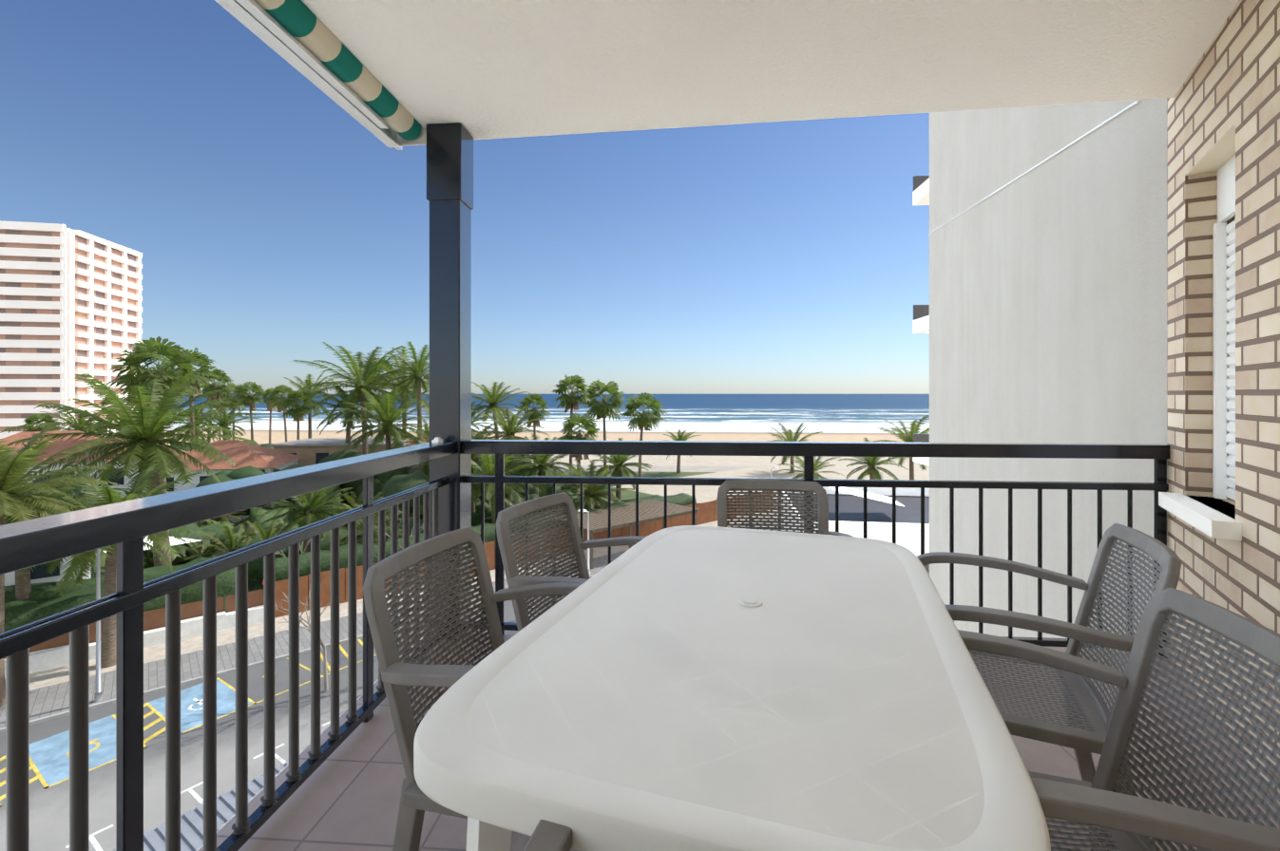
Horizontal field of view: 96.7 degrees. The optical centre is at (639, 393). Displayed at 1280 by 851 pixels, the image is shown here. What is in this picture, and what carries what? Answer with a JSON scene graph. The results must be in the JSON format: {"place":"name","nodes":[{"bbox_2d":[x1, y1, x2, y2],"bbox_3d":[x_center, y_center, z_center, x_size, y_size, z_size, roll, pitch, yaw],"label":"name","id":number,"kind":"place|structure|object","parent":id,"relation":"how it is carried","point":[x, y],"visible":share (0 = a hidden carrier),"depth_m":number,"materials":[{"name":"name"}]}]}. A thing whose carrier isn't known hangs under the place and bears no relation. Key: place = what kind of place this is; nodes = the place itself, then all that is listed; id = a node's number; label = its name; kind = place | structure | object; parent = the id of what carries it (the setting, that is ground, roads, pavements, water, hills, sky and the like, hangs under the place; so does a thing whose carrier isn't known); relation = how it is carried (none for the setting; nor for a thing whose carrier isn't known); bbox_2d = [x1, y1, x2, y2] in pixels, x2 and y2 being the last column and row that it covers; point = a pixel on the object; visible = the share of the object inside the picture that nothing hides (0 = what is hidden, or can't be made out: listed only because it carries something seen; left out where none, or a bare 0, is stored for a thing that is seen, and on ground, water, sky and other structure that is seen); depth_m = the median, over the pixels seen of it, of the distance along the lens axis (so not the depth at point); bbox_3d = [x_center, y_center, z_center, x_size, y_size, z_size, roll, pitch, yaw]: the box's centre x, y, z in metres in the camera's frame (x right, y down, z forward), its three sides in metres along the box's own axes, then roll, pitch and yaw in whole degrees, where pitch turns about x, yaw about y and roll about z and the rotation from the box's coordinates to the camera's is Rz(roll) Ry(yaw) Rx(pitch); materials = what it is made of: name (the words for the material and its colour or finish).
{"place":"outdoors","nodes":[
{"label":"outdoors","id":0,"kind":"place"},
{"bbox_2d":[0,530,778,850],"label":"street asphalt","id":1,"kind":"structure","parent":0,"point":[49,817],"depth_m":20.53,"materials":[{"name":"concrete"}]},
{"bbox_2d":[113,761,288,850],"bbox_3d":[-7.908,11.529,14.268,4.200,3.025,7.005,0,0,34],"label":"parking markings","id":2,"kind":"object","parent":1,"relation":"on","point":[191,831],"visible":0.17,"depth_m":13.30,"materials":[{"name":"white paint"}]},
{"bbox_2d":[0,639,402,850],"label":"road markings","id":3,"kind":"object","parent":1,"relation":"on","point":[49,761],"visible":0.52,"depth_m":21.48,"materials":[{"name":"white paint"}]},
{"bbox_2d":[274,580,329,691],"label":"bare street tree","id":4,"kind":"object","parent":1,"relation":"on","point":[323,646],"visible":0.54,"depth_m":24.85,"materials":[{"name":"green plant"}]},
{"bbox_2d":[781,487,929,556],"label":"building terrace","id":5,"kind":"structure","parent":1,"relation":"on","point":[880,515],"depth_m":41.63,"materials":[{"name":"white paint"}]},
{"bbox_2d":[0,516,778,728],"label":"pavement","id":6,"kind":"structure","parent":0,"point":[48,692],"depth_m":28.09,"materials":[{"name":"grey concrete"}]},
{"bbox_2d":[94,470,714,576],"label":"garden ground","id":7,"kind":"structure","parent":0,"point":[626,494],"depth_m":81.17,"materials":[{"name":"brown soil"}]},
{"bbox_2d":[21,413,58,432],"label":"tree","id":8,"kind":"object","parent":7,"relation":"on","point":[42,417],"visible":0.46,"depth_m":83.87,"materials":[{"name":"green plant"}]},
{"bbox_2d":[4,555,94,586],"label":"building","id":9,"kind":"structure","parent":7,"relation":"on","point":[39,574],"depth_m":31.42,"materials":[{"name":"paint"}]},
{"bbox_2d":[5,460,129,600],"bbox_3d":[-30.860,8.131,28.139,9.321,9.825,9.034,0,0,-11],"label":"date palm","id":10,"kind":"object","parent":7,"relation":"on","point":[23,589],"visible":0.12,"depth_m":28.24,"materials":[{"name":"green plant"}]},
{"bbox_2d":[0,430,140,520],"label":"roof","id":11,"kind":"structure","parent":7,"relation":"on","point":[64,444],"depth_m":55.38,"materials":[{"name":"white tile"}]},
{"bbox_2d":[25,471,121,516],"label":"garden tree","id":12,"kind":"object","parent":7,"relation":"on","point":[72,493],"visible":0.04,"depth_m":46.18,"materials":[{"name":"green plant"}]},
{"bbox_2d":[34,408,115,438],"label":"date palm","id":13,"kind":"object","parent":7,"relation":"on","point":[71,419],"visible":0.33,"depth_m":72.03,"materials":[{"name":"green plant"}]},
{"bbox_2d":[4,556,214,604],"bbox_3d":[-35.113,11.463,25.619,26.293,3.158,2.517,0,0,-41],"label":"garden hedge","id":14,"kind":"object","parent":7,"relation":"on","point":[43,590],"visible":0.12,"depth_m":29.87,"materials":[{"name":"green plant"}]},
{"bbox_2d":[4,567,235,631],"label":"hedge along wall","id":15,"kind":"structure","parent":7,"relation":"on","point":[19,613],"depth_m":28.14,"materials":[{"name":"green plant"}]},
{"bbox_2d":[0,370,259,567],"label":"date palm","id":16,"kind":"object","parent":7,"relation":"on","point":[142,430],"visible":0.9,"depth_m":34.76,"materials":[{"name":"green plant"}]},
{"bbox_2d":[114,362,194,412],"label":"fan palm","id":17,"kind":"object","parent":7,"relation":"on","point":[169,372],"visible":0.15,"depth_m":57.91,"materials":[{"name":"green plant"}]},
{"bbox_2d":[105,336,210,494],"bbox_3d":[-42.089,3.988,49.717,6.381,18.110,7.498,0,0,42],"label":"fan palm","id":18,"kind":"object","parent":7,"relation":"on","point":[141,353],"visible":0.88,"depth_m":48.77,"materials":[{"name":"green plant"}]},
{"bbox_2d":[143,520,234,569],"bbox_3d":[-36.447,11.348,45.202,6.293,3.387,7.935,0,0,4],"label":"garden shrub","id":19,"kind":"object","parent":7,"relation":"on","point":[209,529],"visible":0.29,"depth_m":43.78,"materials":[{"name":"green plant"}]},
{"bbox_2d":[161,347,216,449],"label":"fan palm","id":20,"kind":"object","parent":7,"relation":"on","point":[203,360],"visible":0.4,"depth_m":64.42,"materials":[{"name":"green plant"}]},
{"bbox_2d":[171,537,226,565],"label":"garden yucca","id":21,"kind":"object","parent":7,"relation":"on","point":[195,550],"visible":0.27,"depth_m":42.07,"materials":[{"name":"green plant"}]},
{"bbox_2d":[166,406,233,444],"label":"date palm","id":22,"kind":"object","parent":7,"relation":"on","point":[197,419],"visible":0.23,"depth_m":88.99,"materials":[{"name":"green plant"}]},
{"bbox_2d":[196,368,233,443],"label":"fan palm","id":23,"kind":"object","parent":7,"relation":"on","point":[219,377],"visible":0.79,"depth_m":92.32,"materials":[{"name":"green plant"}]},
{"bbox_2d":[134,439,303,522],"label":"roof","id":24,"kind":"structure","parent":7,"relation":"on","point":[243,454],"depth_m":58.47,"materials":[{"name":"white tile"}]},
{"bbox_2d":[194,405,259,441],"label":"date palm","id":25,"kind":"object","parent":7,"relation":"on","point":[223,423],"visible":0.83,"depth_m":84.57,"materials":[{"name":"green plant"}]},
{"bbox_2d":[184,520,273,561],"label":"palm tree","id":26,"kind":"object","parent":7,"relation":"on","point":[227,530],"visible":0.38,"depth_m":42.44,"materials":[{"name":"green plant"}]},
{"bbox_2d":[206,524,252,557],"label":"garden shrub","id":27,"kind":"object","parent":7,"relation":"on","point":[219,535],"visible":0.1,"depth_m":43.28,"materials":[{"name":"green plant"}]},
{"bbox_2d":[195,465,265,515],"bbox_3d":[-38.554,9.959,53.328,6.899,6.165,5.652,0,0,4],"label":"bush","id":28,"kind":"object","parent":7,"relation":"on","point":[225,475],"visible":0.21,"depth_m":53.39,"materials":[{"name":"green plant"}]},
{"bbox_2d":[232,519,295,546],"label":"garden yucca","id":29,"kind":"object","parent":7,"relation":"on","point":[261,534],"visible":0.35,"depth_m":41.92,"materials":[{"name":"green plant"}]},
{"bbox_2d":[235,506,303,536],"bbox_3d":[-33.735,11.513,51.867,6.128,3.057,7.851,0,0,4],"label":"garden shrub","id":30,"kind":"object","parent":7,"relation":"on","point":[256,513],"visible":0.29,"depth_m":50.93,"materials":[{"name":"green plant"}]},
{"bbox_2d":[246,536,303,592],"bbox_3d":[-25.970,11.538,39.981,7.047,3.008,8.309,0,0,33],"label":"garden shrub","id":31,"kind":"object","parent":7,"relation":"on","point":[254,569],"visible":0.08,"depth_m":36.94,"materials":[{"name":"green plant"}]},
{"bbox_2d":[259,484,353,554],"bbox_3d":[-22.890,9.551,39.180,6.172,6.987,6.086,0,0,-28],"label":"date palm","id":32,"kind":"object","parent":7,"relation":"on","point":[310,506],"visible":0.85,"depth_m":38.91,"materials":[{"name":"green plant"}]},
{"bbox_2d":[277,463,343,519],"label":"garden tree","id":33,"kind":"object","parent":7,"relation":"on","point":[333,490],"visible":0.17,"depth_m":54.77,"materials":[{"name":"green plant"}]},
{"bbox_2d":[267,438,410,466],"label":"building","id":34,"kind":"structure","parent":7,"relation":"on","point":[313,451],"depth_m":69.77,"materials":[{"name":"beige paint"}]},
{"bbox_2d":[318,447,363,502],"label":"bush","id":35,"kind":"object","parent":7,"relation":"on","point":[348,452],"visible":0.23,"depth_m":65.27,"materials":[{"name":"green plant"}]},
{"bbox_2d":[299,377,384,443],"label":"date palm","id":36,"kind":"object","parent":7,"relation":"on","point":[350,424],"visible":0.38,"depth_m":69.72,"materials":[{"name":"green plant"}]},
{"bbox_2d":[293,342,412,455],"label":"date palm","id":37,"kind":"object","parent":7,"relation":"on","point":[365,376],"visible":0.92,"depth_m":67.73,"materials":[{"name":"green plant"}]},
{"bbox_2d":[329,491,412,550],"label":"date palm","id":38,"kind":"object","parent":7,"relation":"on","point":[359,527],"visible":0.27,"depth_m":40.11,"materials":[{"name":"green plant"}]},
{"bbox_2d":[343,466,409,504],"bbox_3d":[-28.102,9.802,61.050,5.146,6.480,6.993,0,0,32],"label":"bush","id":39,"kind":"object","parent":7,"relation":"on","point":[380,480],"visible":0.27,"depth_m":58.67,"materials":[{"name":"green plant"}]},
{"bbox_2d":[335,386,429,454],"bbox_3d":[-26.918,6.155,60.860,10.136,13.788,10.548,0,0,32],"label":"date palm","id":40,"kind":"object","parent":7,"relation":"on","point":[390,429],"visible":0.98,"depth_m":59.91,"materials":[{"name":"green plant"}]},
{"bbox_2d":[359,346,429,438],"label":"date palm","id":41,"kind":"object","parent":7,"relation":"on","point":[407,396],"visible":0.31,"depth_m":77.33,"materials":[{"name":"green plant"}]},
{"bbox_2d":[381,341,429,442],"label":"date palm","id":42,"kind":"object","parent":7,"relation":"on","point":[415,367],"visible":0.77,"depth_m":67.69,"materials":[{"name":"green plant"}]},
{"bbox_2d":[382,470,429,523],"bbox_3d":[-22.079,10.359,55.157,5.580,5.596,6.365,0,0,4],"label":"bush","id":43,"kind":"object","parent":7,"relation":"on","point":[395,485],"visible":0.38,"depth_m":53.06,"materials":[{"name":"green plant"}]},
{"bbox_2d":[391,419,429,471],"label":"date palm","id":44,"kind":"object","parent":7,"relation":"on","point":[427,431],"visible":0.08,"depth_m":62.31,"materials":[{"name":"green plant"}]},
{"bbox_2d":[320,508,506,550],"bbox_3d":[-19.214,11.863,46.976,22.261,2.358,1.917,0,0,-41],"label":"garden hedge","id":45,"kind":"object","parent":7,"relation":"on","point":[475,522],"visible":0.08,"depth_m":46.43,"materials":[{"name":"green plant"}]},
{"bbox_2d":[260,495,668,608],"bbox_3d":[-9.998,11.412,43.987,32.289,3.260,2.117,0,0,-41],"label":"fence","id":46,"kind":"object","parent":7,"relation":"on","point":[281,568],"visible":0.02,"depth_m":36.17,"materials":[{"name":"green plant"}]},
{"bbox_2d":[428,423,518,512],"bbox_3d":[-16.565,7.940,56.695,10.252,10.205,10.769,0,0,-20],"label":"date palm","id":47,"kind":"object","parent":7,"relation":"on","point":[475,459],"visible":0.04,"depth_m":56.30,"materials":[{"name":"green plant"}]},
{"bbox_2d":[471,382,527,439],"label":"date palm","id":48,"kind":"object","parent":7,"relation":"on","point":[492,399],"visible":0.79,"depth_m":90.73,"materials":[{"name":"green plant"}]},
{"bbox_2d":[471,439,544,523],"bbox_3d":[-13.148,8.462,50.670,10.229,9.176,9.982,0,0,-35],"label":"date palm","id":49,"kind":"object","parent":7,"relation":"on","point":[488,465],"visible":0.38,"depth_m":49.18,"materials":[{"name":"green plant"}]},
{"bbox_2d":[471,405,550,507],"bbox_3d":[-13.033,7.086,55.669,7.880,11.919,7.521,0,0,12],"label":"date palm","id":50,"kind":"object","parent":7,"relation":"on","point":[507,426],"visible":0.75,"depth_m":55.18,"materials":[{"name":"green plant"}]},
{"bbox_2d":[516,393,549,474],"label":"fan palm","id":51,"kind":"object","parent":7,"relation":"on","point":[526,401],"visible":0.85,"depth_m":91.92,"materials":[{"name":"green plant"}]},
{"bbox_2d":[507,433,579,512],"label":"date palm","id":52,"kind":"object","parent":7,"relation":"on","point":[550,468],"visible":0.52,"depth_m":53.55,"materials":[{"name":"green plant"}]},
{"bbox_2d":[550,374,591,474],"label":"fan palm","id":53,"kind":"object","parent":7,"relation":"on","point":[571,401],"visible":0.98,"depth_m":78.39,"materials":[{"name":"green plant"}]},
{"bbox_2d":[556,412,601,491],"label":"fan palm","id":54,"kind":"object","parent":7,"relation":"on","point":[583,421],"visible":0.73,"depth_m":65.86,"materials":[{"name":"green plant"}]},
{"bbox_2d":[548,459,634,511],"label":"date palm","id":55,"kind":"object","parent":7,"relation":"on","point":[591,494],"visible":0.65,"depth_m":50.71,"materials":[{"name":"green plant"}]},
{"bbox_2d":[583,379,626,467],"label":"fan palm","id":56,"kind":"object","parent":7,"relation":"on","point":[602,410],"visible":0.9,"depth_m":83.65,"materials":[{"name":"green plant"}]},
{"bbox_2d":[584,438,651,501],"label":"date palm","id":57,"kind":"object","parent":7,"relation":"on","point":[620,469],"visible":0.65,"depth_m":53.98,"materials":[{"name":"green plant"}]},
{"bbox_2d":[552,499,699,569],"bbox_3d":[-1.230,11.504,47.627,11.440,3.075,6.200,0,0,-41],"label":"pergola wood","id":58,"kind":"object","parent":7,"relation":"on","point":[650,510],"visible":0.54,"depth_m":46.63,"materials":[{"name":"brown wood"}]},
{"bbox_2d":[619,392,668,477],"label":"fan palm","id":59,"kind":"object","parent":7,"relation":"on","point":[644,421],"visible":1,"depth_m":85.90,"materials":[{"name":"green plant"}]},
{"bbox_2d":[663,493,696,506],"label":"hedge","id":60,"kind":"object","parent":7,"relation":"on","point":[682,499],"visible":0.15,"depth_m":61.05,"materials":[{"name":"green plant"}]},
{"bbox_2d":[662,429,700,473],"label":"date palm","id":61,"kind":"object","parent":7,"relation":"on","point":[680,436],"visible":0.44,"depth_m":93.06,"materials":[{"name":"green plant"}]},
{"bbox_2d":[426,122,473,640],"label":"steel column","id":62,"kind":"structure","parent":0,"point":[449,172],"depth_m":2.87,"materials":[{"name":"black metal"}]},
{"bbox_2d":[0,0,929,394],"label":"sky","id":63,"kind":"structure","parent":0,"point":[269,225],"materials":[{"name":"blue"}]},
{"bbox_2d":[146,394,929,472],"bbox_3d":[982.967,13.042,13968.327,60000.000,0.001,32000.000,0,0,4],"label":"beach","id":64,"kind":"structure","parent":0,"point":[753,417],"depth_m":287.32,"materials":[{"name":"beige sand"}]},
{"bbox_2d":[0,421,117,706],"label":"date palm","id":65,"kind":"object","parent":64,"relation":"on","point":[14,468],"visible":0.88,"depth_m":23.58,"materials":[{"name":"green plant"}]},
{"bbox_2d":[0,220,142,439],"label":"tower block","id":66,"kind":"structure","parent":64,"relation":"on","point":[70,302],"depth_m":127.52,"materials":[{"name":"white concrete"}]},
{"bbox_2d":[94,548,102,702],"bbox_3d":[-22.681,9.447,23.967,0.644,7.190,0.660,0,0,-41],"label":"tall street lamp","id":67,"kind":"object","parent":64,"relation":"on","point":[98,696],"visible":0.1,"depth_m":23.85,"materials":[{"name":"grey metal"}]},
{"bbox_2d":[9,463,220,668],"bbox_3d":[-25.122,8.296,27.213,8.129,9.498,7.700,0,0,-8],"label":"date palm","id":68,"kind":"object","parent":64,"relation":"on","point":[82,561],"visible":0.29,"depth_m":27.01,"materials":[{"name":"green plant"}]},
{"bbox_2d":[4,605,263,679],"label":"white garden wall","id":69,"kind":"structure","parent":64,"relation":"on","point":[53,658],"depth_m":29.20,"materials":[{"name":"white paint"}]},
{"bbox_2d":[216,382,247,439],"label":"fan palm","id":70,"kind":"object","parent":64,"relation":"on","point":[233,400],"visible":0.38,"depth_m":123.56,"materials":[{"name":"green plant"}]},
{"bbox_2d":[231,382,266,440],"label":"fan palm","id":71,"kind":"object","parent":64,"relation":"on","point":[250,401],"visible":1,"depth_m":103.96,"materials":[{"name":"green plant"}]},
{"bbox_2d":[259,388,282,443],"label":"fan palm","id":72,"kind":"object","parent":64,"relation":"on","point":[268,391],"visible":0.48,"depth_m":122.28,"materials":[{"name":"green plant"}]},
{"bbox_2d":[265,384,294,441],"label":"fan palm","id":73,"kind":"object","parent":64,"relation":"on","point":[274,400],"visible":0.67,"depth_m":115.33,"materials":[{"name":"green plant"}]},
{"bbox_2d":[0,574,594,733],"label":"kerbs","id":74,"kind":"structure","parent":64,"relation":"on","point":[108,702],"depth_m":25.00,"materials":[{"name":"concrete"}]},
{"bbox_2d":[280,390,316,439],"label":"fan palm","id":75,"kind":"object","parent":64,"relation":"on","point":[297,412],"visible":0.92,"depth_m":99.19,"materials":[{"name":"green plant"}]},
{"bbox_2d":[271,371,339,439],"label":"date palm","id":76,"kind":"object","parent":64,"relation":"on","point":[307,383],"visible":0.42,"depth_m":104.53,"materials":[{"name":"green plant"}]},
{"bbox_2d":[4,491,773,659],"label":"fence","id":77,"kind":"object","parent":64,"relation":"on","point":[706,513],"visible":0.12,"depth_m":34.39,"materials":[{"name":"brown metal"}]},
{"bbox_2d":[929,97,1170,638],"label":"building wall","id":78,"kind":"structure","parent":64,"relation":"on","point":[1048,300],"depth_m":4.50,"materials":[{"name":"white paint"}]},
{"bbox_2d":[301,0,1239,139],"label":"ceiling","id":79,"kind":"structure","parent":78,"relation":"attached to","point":[482,69],"depth_m":2.29,"materials":[{"name":"white paint"}]},
{"bbox_2d":[214,0,426,150],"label":"awning frame","id":80,"kind":"object","parent":79,"relation":"attached to","point":[257,19],"visible":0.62,"depth_m":2.21,"materials":[{"name":"metal"}]},
{"bbox_2d":[254,0,421,140],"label":"awning roll","id":81,"kind":"object","parent":79,"relation":"attached to","point":[300,22],"visible":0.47,"depth_m":2.25,"materials":[{"name":"fabric"}]},
{"bbox_2d":[912,175,929,574],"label":"balconies","id":82,"kind":"structure","parent":78,"relation":"attached to","point":[921,197],"depth_m":12.84,"materials":[{"name":"white concrete"}]},
{"bbox_2d":[928,100,1138,234],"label":"cable","id":83,"kind":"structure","parent":78,"relation":"attached to","point":[1122,110],"depth_m":4.04,"materials":[{"name":"white plastic"}]},
{"bbox_2d":[1166,0,1279,805],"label":"brick wall","id":84,"kind":"structure","parent":78,"relation":"attached to","point":[1232,79],"depth_m":1.99,"materials":[{"name":"beige brick"}]},
{"bbox_2d":[1158,123,1241,540],"bbox_3d":[2.265,-0.223,2.205,0.245,1.450,0.670,0,0,31],"label":"window frame","id":85,"kind":"structure","parent":84,"relation":"attached to","point":[1219,156],"depth_m":2.36,"materials":[{"name":"stone"}]},
{"bbox_2d":[495,492,646,631],"bbox_3d":[-0.113,0.812,1.909,0.636,0.865,0.590,0,0,23],"label":"chair","id":86,"kind":"object","parent":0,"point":[503,525],"visible":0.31,"depth_m":2.00,"materials":[{"name":"plastic"}]},
{"bbox_2d":[490,454,929,517],"bbox_3d":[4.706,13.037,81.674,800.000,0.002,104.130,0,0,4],"label":"promenade paving","id":87,"kind":"structure","parent":0,"point":[764,465],"depth_m":98.58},
{"bbox_2d":[766,422,822,473],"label":"date palm","id":88,"kind":"object","parent":87,"relation":"on","point":[791,437],"visible":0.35,"depth_m":93.40,"materials":[{"name":"green plant"}]},
{"bbox_2d":[778,456,844,479],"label":"date palm","id":89,"kind":"object","parent":87,"relation":"on","point":[817,468],"visible":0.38,"depth_m":68.65,"materials":[{"name":"green plant"}]},
{"bbox_2d":[838,438,910,479],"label":"date palm","id":90,"kind":"object","parent":87,"relation":"on","point":[872,471],"visible":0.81,"depth_m":60.10,"materials":[{"name":"green plant"}]},
{"bbox_2d":[873,415,929,479],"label":"date palm","id":91,"kind":"object","parent":87,"relation":"on","point":[914,428],"visible":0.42,"depth_m":76.31,"materials":[{"name":"green plant"}]},
{"bbox_2d":[198,630,1279,850],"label":"balcony floor","id":92,"kind":"structure","parent":0,"point":[345,795],"depth_m":1.78,"materials":[{"name":"tile"}]},
{"bbox_2d":[0,441,455,850],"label":"railing","id":93,"kind":"object","parent":92,"relation":"on","point":[125,527],"visible":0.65,"depth_m":1.39,"materials":[{"name":"black metal"}]},
{"bbox_2d":[362,527,581,850],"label":"chair","id":94,"kind":"object","parent":92,"relation":"on","point":[398,677],"visible":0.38,"depth_m":1.35,"materials":[{"name":"plastic"}]},
{"bbox_2d":[522,820,572,850],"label":"chair","id":95,"kind":"object","parent":92,"relation":"on","point":[547,836],"visible":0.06,"depth_m":0.70,"materials":[{"name":"plastic"}]},
{"bbox_2d":[413,525,1050,850],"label":"garden table","id":96,"kind":"object","parent":92,"relation":"on","point":[692,688],"visible":1,"depth_m":0.92,"materials":[{"name":"plastic"}]},
{"bbox_2d":[716,479,852,536],"bbox_3d":[0.531,0.812,2.196,0.590,0.865,0.636,0,0,8],"label":"chair","id":97,"kind":"object","parent":92,"relation":"on","point":[724,506],"visible":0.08,"depth_m":2.46,"materials":[{"name":"plastic"}]},
{"bbox_2d":[462,439,1170,655],"bbox_3d":[0.798,0.742,2.819,3.405,1.000,0.090,0,0,4],"label":"railing","id":98,"kind":"object","parent":92,"relation":"on","point":[1159,454],"visible":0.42,"depth_m":2.77,"materials":[{"name":"black metal"}]},
{"bbox_2d":[917,523,1181,796],"bbox_3d":[1.069,0.812,1.619,0.636,0.865,0.590,0,0,25],"label":"chair","id":99,"kind":"object","parent":92,"relation":"on","point":[1083,731],"visible":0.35,"depth_m":1.53,"materials":[{"name":"plastic"}]},
{"bbox_2d":[957,588,1279,850],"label":"chair","id":100,"kind":"object","parent":92,"relation":"on","point":[1107,813],"visible":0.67,"depth_m":0.99,"materials":[{"name":"plastic"}]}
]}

